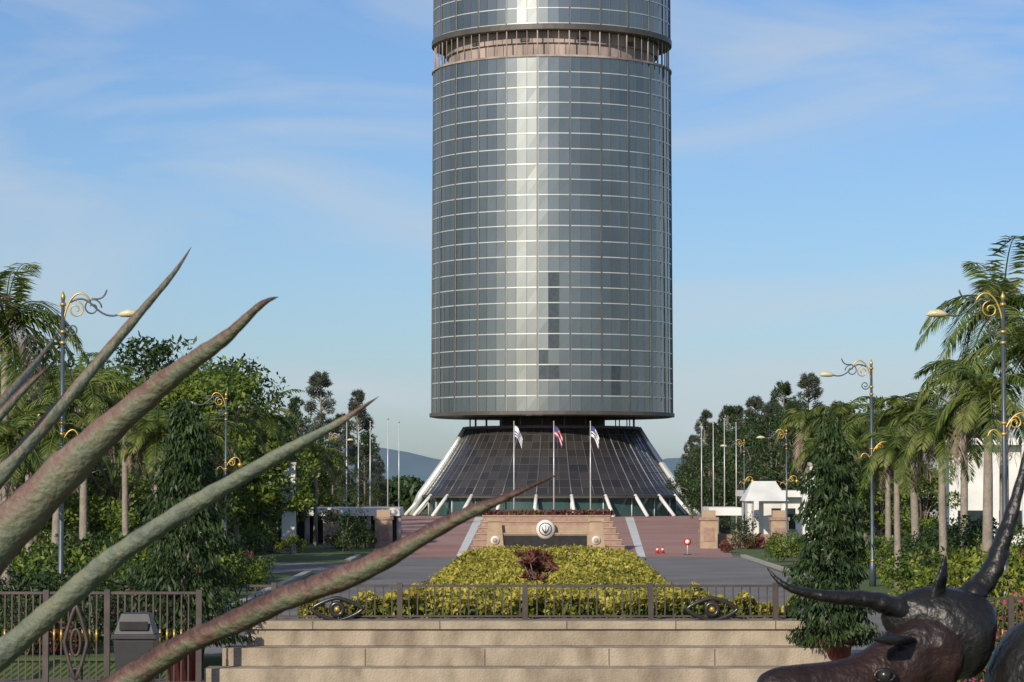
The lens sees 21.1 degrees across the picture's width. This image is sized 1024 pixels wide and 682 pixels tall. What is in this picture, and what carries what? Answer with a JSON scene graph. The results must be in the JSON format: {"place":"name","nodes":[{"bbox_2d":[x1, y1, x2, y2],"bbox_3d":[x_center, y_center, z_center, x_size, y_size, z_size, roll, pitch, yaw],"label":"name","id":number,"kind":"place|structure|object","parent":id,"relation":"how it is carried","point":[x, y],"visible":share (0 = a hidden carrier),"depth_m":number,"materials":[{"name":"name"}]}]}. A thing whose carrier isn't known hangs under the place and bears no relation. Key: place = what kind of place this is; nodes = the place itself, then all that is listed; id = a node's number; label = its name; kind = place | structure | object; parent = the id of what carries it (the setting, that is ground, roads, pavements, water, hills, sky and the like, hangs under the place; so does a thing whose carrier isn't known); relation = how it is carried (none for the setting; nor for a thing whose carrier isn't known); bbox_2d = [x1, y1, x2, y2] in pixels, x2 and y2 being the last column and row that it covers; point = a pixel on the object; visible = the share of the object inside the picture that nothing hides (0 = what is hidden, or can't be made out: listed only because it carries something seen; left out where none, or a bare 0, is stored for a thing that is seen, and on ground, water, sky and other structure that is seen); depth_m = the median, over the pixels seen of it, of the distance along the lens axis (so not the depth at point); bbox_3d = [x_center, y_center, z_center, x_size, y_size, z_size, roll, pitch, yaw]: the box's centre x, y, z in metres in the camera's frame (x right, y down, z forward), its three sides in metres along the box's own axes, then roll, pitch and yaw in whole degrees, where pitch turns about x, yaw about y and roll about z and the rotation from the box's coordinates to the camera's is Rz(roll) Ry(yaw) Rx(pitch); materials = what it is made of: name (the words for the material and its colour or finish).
{"place":"outdoors","nodes":[
{"label":"outdoors","id":0,"kind":"place"},
{"bbox_2d":[263,563,343,572],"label":"cross road","id":1,"kind":"structure","parent":0,"point":[296,567],"depth_m":124.66,"materials":[{"name":"asphalt"}]},
{"bbox_2d":[0,679,971,681],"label":"front pavement","id":2,"kind":"structure","parent":0,"point":[100,679],"depth_m":60.05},
{"bbox_2d":[0,590,201,681],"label":"iron fence","id":3,"kind":"object","parent":2,"relation":"on","point":[83,635],"visible":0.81,"depth_m":58.22,"materials":[{"name":"gold metal"}]},
{"bbox_2d":[111,612,160,681],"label":"litter bin","id":4,"kind":"object","parent":2,"relation":"on","point":[135,635],"visible":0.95,"depth_m":49.46,"materials":[{"name":"plastic"}]},
{"bbox_2d":[120,398,255,680],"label":"potted columnar tree","id":5,"kind":"object","parent":2,"relation":"on","point":[187,420],"visible":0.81,"depth_m":59.86,"materials":[{"name":"green plant"}]},
{"bbox_2d":[204,618,830,681],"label":"stepped retaining wall","id":6,"kind":"structure","parent":2,"relation":"on","point":[514,650],"depth_m":59.64,"materials":[{"name":"stone"}]},
{"bbox_2d":[243,583,785,619],"bbox_3d":[0.050,5.821,61.034,12.100,0.873,0.220,0,-3,0],"label":"iron fence","id":7,"kind":"object","parent":6,"relation":"on","point":[525,615],"visible":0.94,"depth_m":61.05,"materials":[{"name":"gold metal"}]},
{"bbox_2d":[782,411,883,660],"bbox_3d":[7.101,4.488,60.187,2.435,5.904,2.395,0,-3,0],"label":"potted columnar tree","id":8,"kind":"object","parent":2,"relation":"on","point":[837,636],"visible":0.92,"depth_m":59.84,"materials":[{"name":"green plant"}]},
{"bbox_2d":[965,595,1023,681],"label":"iron fence","id":9,"kind":"object","parent":2,"relation":"on","point":[1010,599],"visible":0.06,"depth_m":58.24,"materials":[{"name":"gold metal"}]},
{"bbox_2d":[0,484,1000,678],"bbox_3d":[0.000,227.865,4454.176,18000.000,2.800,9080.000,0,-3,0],"label":"ground","id":10,"kind":"structure","parent":0,"point":[311,553],"depth_m":106.62,"materials":[{"name":"green plant"}]},
{"bbox_2d":[0,589,63,655],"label":"green shrub","id":11,"kind":"object","parent":10,"relation":"on","point":[15,613],"visible":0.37,"depth_m":62.05,"materials":[{"name":"green plant"}]},
{"bbox_2d":[0,411,67,598],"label":"palm tree","id":12,"kind":"object","parent":10,"relation":"on","point":[9,439],"visible":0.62,"depth_m":73.76,"materials":[{"name":"green plant"}]},
{"bbox_2d":[0,562,82,651],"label":"green shrub","id":13,"kind":"object","parent":10,"relation":"on","point":[22,580],"visible":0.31,"depth_m":63.70,"materials":[{"name":"green plant"}]},
{"bbox_2d":[0,262,89,578],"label":"palm tree","id":14,"kind":"object","parent":10,"relation":"on","point":[18,321],"visible":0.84,"depth_m":87.88,"materials":[{"name":"green plant"}]},
{"bbox_2d":[11,541,80,586],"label":"green shrub","id":15,"kind":"object","parent":10,"relation":"on","point":[31,559],"visible":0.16,"depth_m":78.62,"materials":[{"name":"green plant"}]},
{"bbox_2d":[0,366,92,537],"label":"broadleaf tree","id":16,"kind":"object","parent":10,"relation":"on","point":[68,512],"visible":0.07,"depth_m":117.70,"materials":[{"name":"green plant"}]},
{"bbox_2d":[9,397,92,551],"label":"palm tree","id":17,"kind":"object","parent":10,"relation":"on","point":[14,413],"visible":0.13,"depth_m":95.78,"materials":[{"name":"green plant"}]},
{"bbox_2d":[2,405,112,561],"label":"palm tree","id":18,"kind":"object","parent":10,"relation":"on","point":[72,421],"visible":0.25,"depth_m":81.73,"materials":[{"name":"green plant"}]},
{"bbox_2d":[0,331,131,542],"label":"broadleaf tree","id":19,"kind":"object","parent":10,"relation":"on","point":[97,477],"visible":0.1,"depth_m":129.78,"materials":[{"name":"green plant"}]},
{"bbox_2d":[31,290,135,589],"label":"street lamp","id":20,"kind":"object","parent":10,"relation":"on","point":[123,313],"visible":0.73,"depth_m":75.02,"materials":[{"name":"grey metal"}]},
{"bbox_2d":[30,539,140,601],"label":"green shrub","id":21,"kind":"object","parent":10,"relation":"on","point":[67,554],"visible":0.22,"depth_m":75.24,"materials":[{"name":"green plant"}]},
{"bbox_2d":[20,352,164,553],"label":"palm tree","id":22,"kind":"object","parent":10,"relation":"on","point":[92,388],"visible":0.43,"depth_m":103.75,"materials":[{"name":"green plant"}]},
{"bbox_2d":[56,585,130,653],"bbox_3d":[-9.609,6.277,62.921,1.808,1.824,2.023,1,-3,-13],"label":"green shrub","id":23,"kind":"object","parent":10,"relation":"on","point":[101,604],"visible":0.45,"depth_m":62.70,"materials":[{"name":"green plant"}]},
{"bbox_2d":[58,559,153,642],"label":"green shrub","id":24,"kind":"object","parent":10,"relation":"on","point":[122,582],"visible":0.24,"depth_m":65.69,"materials":[{"name":"green plant"}]},
{"bbox_2d":[64,529,157,599],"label":"green shrub","id":25,"kind":"object","parent":10,"relation":"on","point":[82,547],"visible":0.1,"depth_m":79.42,"materials":[{"name":"green plant"}]},
{"bbox_2d":[42,372,180,541],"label":"broadleaf tree","id":26,"kind":"object","parent":10,"relation":"on","point":[114,493],"visible":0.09,"depth_m":124.17,"materials":[{"name":"green plant"}]},
{"bbox_2d":[89,388,166,536],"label":"palm tree","id":27,"kind":"object","parent":10,"relation":"on","point":[125,470],"visible":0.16,"depth_m":111.58,"materials":[{"name":"green plant"}]},
{"bbox_2d":[111,410,190,550],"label":"palm tree","id":28,"kind":"object","parent":10,"relation":"on","point":[149,432],"visible":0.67,"depth_m":99.55,"materials":[{"name":"green plant"}]},
{"bbox_2d":[99,444,240,542],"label":"broadleaf tree","id":29,"kind":"object","parent":10,"relation":"on","point":[134,520],"visible":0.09,"depth_m":117.55,"materials":[{"name":"green plant"}]},
{"bbox_2d":[103,330,249,409],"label":"broadleaf tree","id":30,"kind":"object","parent":10,"relation":"on","point":[162,350],"visible":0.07,"depth_m":165.32,"materials":[{"name":"green plant"}]},
{"bbox_2d":[141,365,253,518],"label":"broadleaf tree","id":31,"kind":"object","parent":10,"relation":"on","point":[194,374],"visible":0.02,"depth_m":145.59,"materials":[{"name":"green plant"}]},
{"bbox_2d":[128,364,294,533],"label":"broadleaf tree","id":32,"kind":"object","parent":10,"relation":"on","point":[192,391],"visible":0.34,"depth_m":131.51,"materials":[{"name":"green plant"}]},
{"bbox_2d":[176,534,247,594],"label":"green shrub","id":33,"kind":"object","parent":10,"relation":"on","point":[234,561],"visible":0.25,"depth_m":92.35,"materials":[{"name":"green plant"}]},
{"bbox_2d":[190,391,242,535],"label":"street lamp","id":34,"kind":"object","parent":10,"relation":"on","point":[239,464],"visible":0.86,"depth_m":117.90,"materials":[{"name":"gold metal"}]},
{"bbox_2d":[198,414,252,527],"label":"palm tree","id":35,"kind":"object","parent":10,"relation":"on","point":[213,426],"visible":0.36,"depth_m":119.94,"materials":[{"name":"green plant"}]},
{"bbox_2d":[215,416,266,543],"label":"palm tree","id":36,"kind":"object","parent":10,"relation":"on","point":[258,438],"visible":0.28,"depth_m":134.46,"materials":[{"name":"green plant"}]},
{"bbox_2d":[220,557,267,596],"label":"green shrub","id":37,"kind":"object","parent":10,"relation":"on","point":[254,578],"visible":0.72,"depth_m":93.23,"materials":[{"name":"green plant"}]},
{"bbox_2d":[198,355,304,534],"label":"broadleaf tree","id":38,"kind":"object","parent":10,"relation":"on","point":[255,387],"visible":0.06,"depth_m":154.52,"materials":[{"name":"green plant"}]},
{"bbox_2d":[228,520,277,556],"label":"green shrub","id":39,"kind":"object","parent":10,"relation":"on","point":[249,535],"visible":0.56,"depth_m":135.30,"materials":[{"name":"green plant"}]},
{"bbox_2d":[202,353,326,478],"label":"broadleaf tree","id":40,"kind":"object","parent":10,"relation":"on","point":[267,393],"visible":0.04,"depth_m":184.65,"materials":[{"name":"green plant"}]},
{"bbox_2d":[233,389,304,552],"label":"palm tree","id":41,"kind":"object","parent":10,"relation":"on","point":[265,421],"visible":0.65,"depth_m":149.63,"materials":[{"name":"green plant"}]},
{"bbox_2d":[220,430,321,552],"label":"broadleaf tree","id":42,"kind":"object","parent":10,"relation":"on","point":[299,507],"visible":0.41,"depth_m":149.32,"materials":[{"name":"green plant"}]},
{"bbox_2d":[0,246,560,681],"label":"agave plant","id":43,"kind":"object","parent":10,"relation":"on","point":[32,504],"visible":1,"depth_m":5.76,"materials":[{"name":"green plant"}]},
{"bbox_2d":[280,462,296,552],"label":"white pylon","id":44,"kind":"object","parent":10,"relation":"on","point":[289,523],"visible":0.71,"depth_m":149.35,"materials":[{"name":"paint"}]},
{"bbox_2d":[287,435,344,506],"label":"broadleaf tree","id":45,"kind":"object","parent":10,"relation":"on","point":[326,500],"visible":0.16,"depth_m":189.73,"materials":[{"name":"green plant"}]},
{"bbox_2d":[294,437,350,545],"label":"palm tree","id":46,"kind":"object","parent":10,"relation":"on","point":[320,449],"visible":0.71,"depth_m":164.60,"materials":[{"name":"green plant"}]},
{"bbox_2d":[248,507,402,543],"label":"covered walkway","id":47,"kind":"structure","parent":10,"relation":"on","point":[305,529],"depth_m":169.98,"materials":[{"name":"white paint"}]},
{"bbox_2d":[303,370,349,489],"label":"casuarina tree","id":48,"kind":"object","parent":10,"relation":"on","point":[322,380],"visible":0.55,"depth_m":231.90,"materials":[{"name":"green plant"}]},
{"bbox_2d":[317,503,373,551],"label":"green shrub","id":49,"kind":"object","parent":10,"relation":"on","point":[345,537],"visible":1,"depth_m":150.35,"materials":[{"name":"green plant"}]},
{"bbox_2d":[333,389,384,506],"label":"casuarina tree","id":50,"kind":"object","parent":10,"relation":"on","point":[358,395],"visible":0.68,"depth_m":239.75,"materials":[{"name":"green plant"}]},
{"bbox_2d":[348,433,384,506],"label":"casuarina tree","id":51,"kind":"object","parent":10,"relation":"on","point":[365,448],"visible":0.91,"depth_m":224.60,"materials":[{"name":"green plant"}]},
{"bbox_2d":[404,0,700,516],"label":"office tower","id":52,"kind":"structure","parent":10,"relation":"on","point":[552,299],"depth_m":298.64,"materials":[{"name":"metal"}]},
{"bbox_2d":[317,471,900,510],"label":"distant trees","id":53,"kind":"object","parent":10,"relation":"on","point":[409,487],"visible":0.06,"depth_m":345.98,"materials":[{"name":"green plant"}]},
{"bbox_2d":[689,423,785,529],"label":"broadleaf tree","id":54,"kind":"object","parent":10,"relation":"on","point":[730,500],"visible":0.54,"depth_m":218.26,"materials":[{"name":"green plant"}]},
{"bbox_2d":[719,511,759,548],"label":"green shrub","id":55,"kind":"object","parent":10,"relation":"on","point":[745,527],"visible":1,"depth_m":157.49,"materials":[{"name":"green plant"}]},
{"bbox_2d":[703,412,778,483],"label":"broadleaf tree","id":56,"kind":"object","parent":10,"relation":"on","point":[747,421],"visible":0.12,"depth_m":239.28,"materials":[{"name":"green plant"}]},
{"bbox_2d":[721,409,804,504],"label":"broadleaf tree","id":57,"kind":"object","parent":10,"relation":"on","point":[765,427],"visible":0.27,"depth_m":215.02,"materials":[{"name":"green plant"}]},
{"bbox_2d":[740,481,785,533],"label":"kiosk","id":58,"kind":"object","parent":10,"relation":"on","point":[763,491],"visible":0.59,"depth_m":166.49,"materials":[{"name":"white paint"}]},
{"bbox_2d":[735,490,801,542],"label":"walls","id":59,"kind":"structure","parent":10,"relation":"on","point":[794,499],"depth_m":171.69,"materials":[{"name":"white paint"}]},
{"bbox_2d":[755,380,796,473],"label":"casuarina tree","id":60,"kind":"object","parent":10,"relation":"on","point":[784,391],"visible":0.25,"depth_m":240.07,"materials":[{"name":"green plant"}]},
{"bbox_2d":[768,510,789,545],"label":"gate pillar","id":61,"kind":"structure","parent":10,"relation":"on","point":[777,518],"depth_m":159.17,"materials":[{"name":"beige stone"}]},
{"bbox_2d":[768,532,802,563],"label":"green shrub","id":62,"kind":"object","parent":10,"relation":"on","point":[781,551],"visible":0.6,"depth_m":126.75,"materials":[{"name":"green plant"}]},
{"bbox_2d":[745,406,849,489],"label":"broadleaf tree","id":63,"kind":"object","parent":10,"relation":"on","point":[765,471],"visible":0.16,"depth_m":204.85,"materials":[{"name":"green plant"}]},
{"bbox_2d":[773,408,832,475],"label":"palm tree","id":64,"kind":"object","parent":10,"relation":"on","point":[804,421],"visible":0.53,"depth_m":149.77,"materials":[{"name":"green plant"}]},
{"bbox_2d":[795,371,825,411],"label":"casuarina tree","id":65,"kind":"object","parent":10,"relation":"on","point":[810,383],"visible":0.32,"depth_m":234.76,"materials":[{"name":"green plant"}]},
{"bbox_2d":[788,438,866,556],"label":"palm tree","id":66,"kind":"object","parent":10,"relation":"on","point":[809,444],"visible":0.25,"depth_m":127.65,"materials":[{"name":"green plant"}]},
{"bbox_2d":[802,396,884,546],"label":"palm tree","id":67,"kind":"object","parent":10,"relation":"on","point":[845,408],"visible":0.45,"depth_m":139.76,"materials":[{"name":"green plant"}]},
{"bbox_2d":[819,358,885,586],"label":"street lamp","id":68,"kind":"object","parent":10,"relation":"on","point":[872,573],"visible":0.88,"depth_m":102.90,"materials":[{"name":"grey metal"}]},
{"bbox_2d":[849,453,910,535],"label":"broadleaf tree","id":69,"kind":"object","parent":10,"relation":"on","point":[863,495],"visible":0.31,"depth_m":144.52,"materials":[{"name":"green plant"}]},
{"bbox_2d":[840,392,919,544],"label":"palm tree","id":70,"kind":"object","parent":10,"relation":"on","point":[864,417],"visible":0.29,"depth_m":127.67,"materials":[{"name":"green plant"}]},
{"bbox_2d":[757,451,1023,681],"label":"buffalo statue","id":71,"kind":"object","parent":10,"relation":"on","point":[938,630],"visible":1,"depth_m":7.38,"materials":[{"name":"brown metal"}]},
{"bbox_2d":[858,427,933,593],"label":"palm tree","id":72,"kind":"object","parent":10,"relation":"on","point":[877,462],"visible":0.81,"depth_m":95.64,"materials":[{"name":"green plant"}]},
{"bbox_2d":[869,386,954,559],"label":"palm tree","id":73,"kind":"object","parent":10,"relation":"on","point":[894,403],"visible":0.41,"depth_m":114.77,"materials":[{"name":"green plant"}]},
{"bbox_2d":[877,461,959,551],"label":"broadleaf tree","id":74,"kind":"object","parent":10,"relation":"on","point":[926,504],"visible":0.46,"depth_m":129.56,"materials":[{"name":"green plant"}]},
{"bbox_2d":[877,544,965,591],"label":"green shrub","id":75,"kind":"object","parent":10,"relation":"on","point":[903,568],"visible":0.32,"depth_m":83.48,"materials":[{"name":"green plant"}]},
{"bbox_2d":[901,562,968,591],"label":"yellow shrub","id":76,"kind":"object","parent":10,"relation":"on","point":[925,574],"visible":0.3,"depth_m":73.57,"materials":[{"name":"green plant"}]},
{"bbox_2d":[896,404,983,564],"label":"palm tree","id":77,"kind":"object","parent":10,"relation":"on","point":[921,443],"visible":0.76,"depth_m":91.66,"materials":[{"name":"green plant"}]},
{"bbox_2d":[924,545,981,587],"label":"yellow shrub","id":78,"kind":"object","parent":10,"relation":"on","point":[961,557],"visible":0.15,"depth_m":81.40,"materials":[{"name":"green plant"}]},
{"bbox_2d":[917,505,998,576],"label":"green shrub","id":79,"kind":"object","parent":10,"relation":"on","point":[963,537],"visible":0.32,"depth_m":95.39,"materials":[{"name":"green plant"}]},
{"bbox_2d":[914,359,1012,551],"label":"palm tree","id":80,"kind":"object","parent":10,"relation":"on","point":[964,483],"visible":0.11,"depth_m":107.86,"materials":[{"name":"green plant"}]},
{"bbox_2d":[912,360,1023,555],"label":"palm tree","id":81,"kind":"object","parent":10,"relation":"on","point":[979,401],"visible":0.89,"depth_m":81.63,"materials":[{"name":"green plant"}]},
{"bbox_2d":[915,235,1023,560],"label":"palm tree","id":82,"kind":"object","parent":10,"relation":"on","point":[1014,295],"visible":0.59,"depth_m":91.65,"materials":[{"name":"green plant"}]},
{"bbox_2d":[916,438,1023,545],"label":"walls","id":83,"kind":"structure","parent":10,"relation":"on","point":[975,494],"depth_m":159.78,"materials":[{"name":"white paint"}]},
{"bbox_2d":[926,290,1023,594],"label":"street lamp","id":84,"kind":"object","parent":10,"relation":"on","point":[942,313],"visible":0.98,"depth_m":75.00,"materials":[{"name":"grey metal"}]},
{"bbox_2d":[934,304,1023,417],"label":"palm tree","id":85,"kind":"object","parent":10,"relation":"on","point":[1011,352],"visible":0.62,"depth_m":85.96,"materials":[{"name":"green plant"}]},
{"bbox_2d":[963,553,1023,626],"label":"yellow shrub","id":86,"kind":"object","parent":10,"relation":"on","point":[1016,583],"visible":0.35,"depth_m":69.60,"materials":[{"name":"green plant"}]},
{"bbox_2d":[990,600,1022,634],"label":"flowering shrub","id":87,"kind":"object","parent":10,"relation":"on","point":[999,612],"visible":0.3,"depth_m":62.53,"materials":[{"name":"green plant"}]},
{"bbox_2d":[0,0,1023,459],"label":"sky","id":88,"kind":"structure","parent":0,"point":[838,165],"materials":[{"name":"blue"}]},
{"bbox_2d":[204,555,885,655],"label":"avenue road","id":89,"kind":"structure","parent":0,"point":[735,570],"depth_m":113.10,"materials":[{"name":"asphalt"}]},
{"bbox_2d":[176,555,819,632],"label":"road kerb","id":90,"kind":"structure","parent":89,"relation":"on","point":[301,575],"depth_m":112.63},
{"bbox_2d":[470,515,624,550],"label":"stepped terrace","id":91,"kind":"structure","parent":0,"point":[612,539],"depth_m":158.47,"materials":[{"name":"stone"}]},
{"bbox_2d":[478,508,614,516],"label":"flower row","id":92,"kind":"object","parent":91,"relation":"on","point":[550,512],"visible":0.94,"depth_m":160.37,"materials":[{"name":"red plant"}]},
{"bbox_2d":[372,516,732,556],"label":"red plaza","id":93,"kind":"structure","parent":0,"point":[670,534],"depth_m":192.23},
{"bbox_2d":[373,510,393,546],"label":"gate pillar","id":94,"kind":"structure","parent":93,"relation":"on","point":[383,519],"depth_m":162.12,"materials":[{"name":"beige stone"}]},
{"bbox_2d":[486,518,604,550],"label":"monument sign","id":95,"kind":"object","parent":93,"relation":"on","point":[545,533],"visible":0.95,"depth_m":149.34,"materials":[{"name":"beige stone"}]},
{"bbox_2d":[682,408,717,477],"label":"casuarina tree","id":96,"kind":"object","parent":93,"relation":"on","point":[704,416],"visible":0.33,"depth_m":261.79,"materials":[{"name":"green plant"}]},
{"bbox_2d":[666,443,742,515],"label":"broadleaf tree","id":97,"kind":"object","parent":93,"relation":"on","point":[693,496],"visible":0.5,"depth_m":228.98,"materials":[{"name":"green plant"}]},
{"bbox_2d":[698,510,718,547],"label":"gate pillar","id":98,"kind":"structure","parent":93,"relation":"on","point":[708,528],"depth_m":159.13,"materials":[{"name":"beige stone"}]},
{"bbox_2d":[702,507,741,533],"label":"covered walkway","id":99,"kind":"structure","parent":93,"relation":"on","point":[725,511],"depth_m":171.69,"materials":[{"name":"white paint"}]},
{"bbox_2d":[337,448,857,483],"bbox_3d":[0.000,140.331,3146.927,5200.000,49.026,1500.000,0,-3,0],"label":"hills","id":100,"kind":"structure","parent":0,"point":[418,466],"depth_m":3392.13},
{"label":"flower bed mound","id":101,"kind":"object","parent":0,"visible":0},
{"bbox_2d":[513,545,558,583],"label":"cordyline shrub","id":102,"kind":"object","parent":101,"relation":"on","point":[532,561],"visible":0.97,"depth_m":81.67,"materials":[{"name":"red plant"}]},
{"bbox_2d":[298,542,795,617],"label":"flower bed hedge","id":103,"kind":"object","parent":101,"relation":"on","point":[579,564],"visible":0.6,"depth_m":73.34,"materials":[{"name":"yellow plant"}]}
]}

